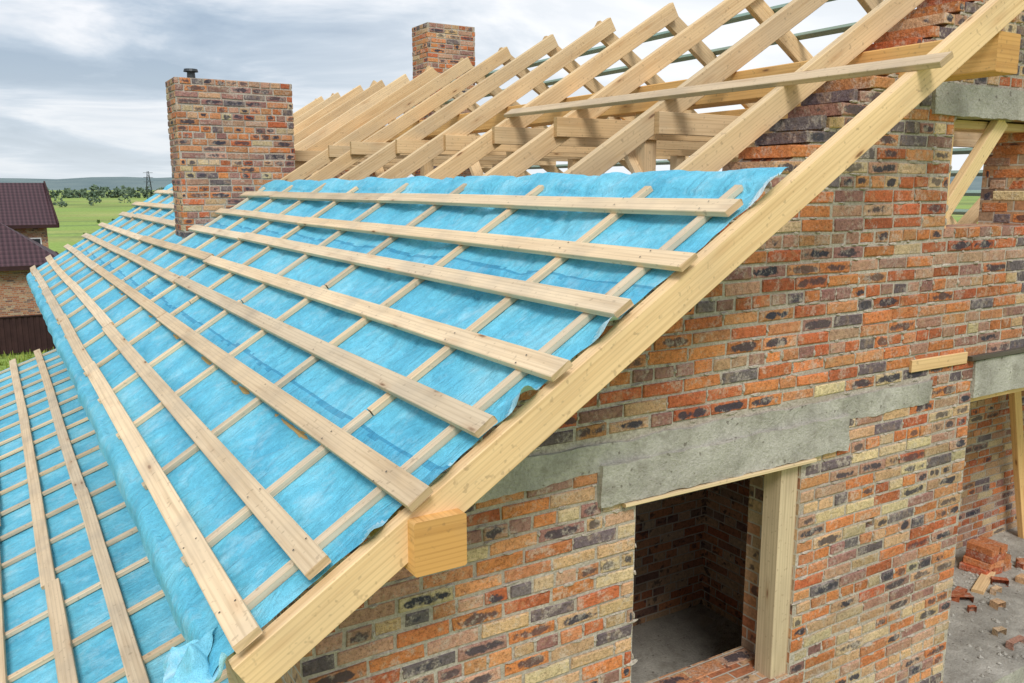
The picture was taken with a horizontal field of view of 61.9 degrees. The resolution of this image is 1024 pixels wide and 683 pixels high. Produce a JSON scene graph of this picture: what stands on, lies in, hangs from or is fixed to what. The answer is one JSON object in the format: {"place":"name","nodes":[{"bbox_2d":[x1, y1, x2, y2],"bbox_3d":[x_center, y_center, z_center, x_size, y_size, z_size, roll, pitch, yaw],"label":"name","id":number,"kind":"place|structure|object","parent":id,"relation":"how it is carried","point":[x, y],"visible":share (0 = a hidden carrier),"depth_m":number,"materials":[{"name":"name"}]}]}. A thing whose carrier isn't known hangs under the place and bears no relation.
{"place":"outdoors","nodes":[
{"label":"outdoors","id":0,"kind":"place"},
{"bbox_2d":[0,347,53,370],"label":"grass","id":1,"kind":"structure","parent":0,"point":[14,357],"depth_m":32.45,"materials":[{"name":"green plant"}]},
{"bbox_2d":[0,349,228,682],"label":"porch roof membrane","id":2,"kind":"object","parent":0,"point":[98,656],"visible":0.46,"depth_m":6.25,"materials":[{"name":"blue plastic"}]},
{"bbox_2d":[0,349,227,682],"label":"porch roof battens","id":3,"kind":"object","parent":2,"relation":"on","point":[134,662],"visible":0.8,"depth_m":6.26,"materials":[{"name":"beige wood"}]},
{"bbox_2d":[0,190,980,370],"bbox_3d":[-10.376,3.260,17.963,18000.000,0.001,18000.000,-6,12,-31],"label":"ground","id":4,"kind":"structure","parent":0,"point":[78,217],"depth_m":197.66,"materials":[{"name":"green plant"}]},
{"bbox_2d":[0,228,48,316],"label":"walls","id":5,"kind":"structure","parent":4,"relation":"on","point":[17,297],"depth_m":35.68,"materials":[{"name":"red brick"}]},
{"bbox_2d":[0,183,57,266],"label":"roof","id":6,"kind":"structure","parent":5,"relation":"on","point":[25,204],"depth_m":42.89,"materials":[{"name":"metal"}]},
{"bbox_2d":[0,181,58,270],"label":"fascia","id":7,"kind":"structure","parent":6,"relation":"attached to","point":[11,268],"depth_m":42.22,"materials":[{"name":"brown metal"}]},
{"bbox_2d":[0,314,55,353],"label":"metal fence","id":8,"kind":"object","parent":4,"relation":"on","point":[24,333],"visible":0.3,"depth_m":33.02,"materials":[{"name":"brown metal"}]},
{"bbox_2d":[47,184,163,206],"bbox_3d":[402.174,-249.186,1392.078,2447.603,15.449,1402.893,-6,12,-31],"label":"tree line","id":9,"kind":"object","parent":4,"relation":"on","point":[117,192],"visible":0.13,"depth_m":525.86,"materials":[{"name":"green plant"}]},
{"bbox_2d":[143,171,152,194],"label":"power pylon","id":10,"kind":"object","parent":4,"relation":"on","point":[146,177],"visible":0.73,"depth_m":568.22,"materials":[{"name":"grey metal"}]},
{"bbox_2d":[261,170,749,630],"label":"side walls","id":11,"kind":"structure","parent":4,"relation":"on","point":[690,549],"depth_m":7.19,"materials":[{"name":"brown brick"}]},
{"bbox_2d":[72,31,1020,577],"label":"roof purlins","id":12,"kind":"object","parent":11,"relation":"on","point":[436,541],"visible":0.11,"depth_m":4.39,"materials":[{"name":"beige wood"}]},
{"bbox_2d":[165,77,295,238],"bbox_3d":[-3.441,-2.089,10.576,1.393,2.153,0.574,-6,12,-31],"label":"chimney","id":13,"kind":"object","parent":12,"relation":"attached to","point":[231,141],"visible":0.71,"depth_m":10.22,"materials":[{"name":"brick"}]},
{"bbox_2d":[183,68,197,77],"bbox_3d":[-3.800,-3.156,10.102,0.170,0.130,0.170,-6,12,-31],"label":"vent pipe","id":14,"kind":"object","parent":13,"relation":"on","point":[191,72],"visible":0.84,"depth_m":10.06,"materials":[{"name":"grey metal"}]},
{"bbox_2d":[80,0,1023,682],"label":"roof rafters","id":15,"kind":"object","parent":12,"relation":"on","point":[298,630],"visible":0.47,"depth_m":4.50,"materials":[{"name":"beige wood"}]},
{"bbox_2d":[224,651,281,682],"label":"eave boards","id":16,"kind":"object","parent":15,"relation":"attached to","point":[233,676],"depth_m":3.03,"materials":[{"name":"brown wood"}]},
{"bbox_2d":[26,167,786,671],"bbox_3d":[-3.634,-0.913,9.317,2.562,1.713,14.774,-6,12,-31],"label":"roofing membrane","id":17,"kind":"object","parent":15,"relation":"on","point":[264,445],"visible":0.52,"depth_m":4.37,"materials":[{"name":"blue plastic"}]},
{"bbox_2d":[161,634,226,682],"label":"membrane flap","id":18,"kind":"object","parent":17,"relation":"attached to","point":[191,664],"visible":1,"depth_m":2.72,"materials":[{"name":"blue plastic"}]},
{"bbox_2d":[32,183,742,610],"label":"counter battens","id":19,"kind":"object","parent":17,"relation":"on","point":[324,539],"visible":0.69,"depth_m":4.36,"materials":[{"name":"brown wood"}]},
{"bbox_2d":[30,51,953,653],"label":"roof battens","id":20,"kind":"object","parent":19,"relation":"attached to","point":[308,557],"visible":0.95,"depth_m":4.26,"materials":[{"name":"brown wood"}]},
{"bbox_2d":[144,208,698,612],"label":"nail heads","id":21,"kind":"object","parent":20,"relation":"on","point":[330,431],"visible":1,"depth_m":3.56,"materials":[{"name":"grey metal"}]},
{"bbox_2d":[412,0,982,214],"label":"roof battens","id":22,"kind":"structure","parent":12,"relation":"on","point":[798,36],"depth_m":8.43,"materials":[{"name":"brown wood"}]},
{"bbox_2d":[274,0,1023,682],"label":"brick wall","id":23,"kind":"structure","parent":4,"relation":"on","point":[726,674],"depth_m":4.86,"materials":[{"name":"red brick"}]},
{"bbox_2d":[300,0,1023,682],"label":"gable wall bricks","id":24,"kind":"object","parent":23,"relation":"attached to","point":[926,18],"visible":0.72,"depth_m":4.74,"materials":[{"name":"red brick"}]},
{"bbox_2d":[754,466,797,678],"bbox_3d":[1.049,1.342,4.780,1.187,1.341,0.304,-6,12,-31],"label":"window jamb post","id":25,"kind":"object","parent":24,"relation":"attached to","point":[777,544],"depth_m":4.93,"materials":[{"name":"beige wood"}]},
{"bbox_2d":[306,1,1023,682],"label":"mortar squeeze","id":26,"kind":"object","parent":23,"relation":"attached to","point":[634,661],"visible":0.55,"depth_m":4.85,"materials":[{"name":"grey concrete"}]},
{"bbox_2d":[0,176,981,189],"bbox_3d":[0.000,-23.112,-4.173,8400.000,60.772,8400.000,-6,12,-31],"label":"hills","id":27,"kind":"structure","parent":0,"point":[111,183],"depth_m":2365.82,"materials":[{"name":"green plant"}]},
{"bbox_2d":[0,0,983,178],"label":"sky","id":28,"kind":"structure","parent":0,"point":[83,94],"materials":[{"name":"white"}]},
{"bbox_2d":[331,0,956,224],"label":"roof rafters","id":29,"kind":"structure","parent":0,"point":[792,47],"depth_m":8.76,"materials":[{"name":"beige wood"}]},
{"bbox_2d":[631,527,1023,682],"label":"floor slabs","id":30,"kind":"structure","parent":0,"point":[672,642],"depth_m":6.94,"materials":[{"name":"concrete"}]},
{"bbox_2d":[412,22,474,176],"bbox_3d":[-1.133,-3.357,14.385,0.884,3.694,0.614,-6,12,-31],"label":"chimney","id":31,"kind":"object","parent":30,"relation":"on","point":[439,48],"visible":0.26,"depth_m":13.87,"materials":[{"name":"brick"}]},
{"bbox_2d":[295,111,981,223],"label":"collar ties and posts","id":32,"kind":"object","parent":30,"relation":"on","point":[676,139],"visible":0.27,"depth_m":7.27,"materials":[{"name":"brown wood"}]},
{"bbox_2d":[656,133,1023,682],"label":"terrace wall bricks","id":33,"kind":"object","parent":30,"relation":"on","point":[704,669],"visible":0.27,"depth_m":8.55,"materials":[{"name":"brick"}]},
{"bbox_2d":[428,82,1023,507],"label":"concrete ring beam","id":34,"kind":"structure","parent":33,"relation":"on","point":[650,464],"depth_m":4.54,"materials":[{"name":"grey concrete"}]},
{"bbox_2d":[967,347,1023,361],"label":"roofing felt strip","id":35,"kind":"object","parent":34,"relation":"on","point":[977,357],"visible":1,"depth_m":5.62,"materials":[{"name":"fabric"}]},
{"bbox_2d":[621,120,1023,537],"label":"window and terrace timber","id":36,"kind":"structure","parent":33,"relation":"attached to","point":[992,131],"depth_m":5.41,"materials":[{"name":"beige wood"}]},
{"bbox_2d":[947,538,1023,682],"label":"rubble","id":37,"kind":"object","parent":30,"relation":"on","point":[979,648],"visible":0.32,"depth_m":7.21,"materials":[{"name":"concrete"}]},
{"bbox_2d":[951,536,1023,649],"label":"brick pile","id":38,"kind":"object","parent":30,"relation":"on","point":[984,555],"visible":0.98,"depth_m":8.02,"materials":[{"name":"brick"}]},
{"bbox_2d":[971,552,1006,594],"bbox_3d":[4.529,2.177,8.088,0.101,0.039,1.060,8,13,39],"label":"wooden plank","id":39,"kind":"object","parent":30,"relation":"on","point":[982,583],"visible":0.58,"depth_m":7.81,"materials":[{"name":"brown wood"}]},
{"bbox_2d":[956,396,1023,548],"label":"brick wall","id":40,"kind":"structure","parent":30,"relation":"on","point":[989,482],"depth_m":8.71,"materials":[{"name":"brick"}]}
]}

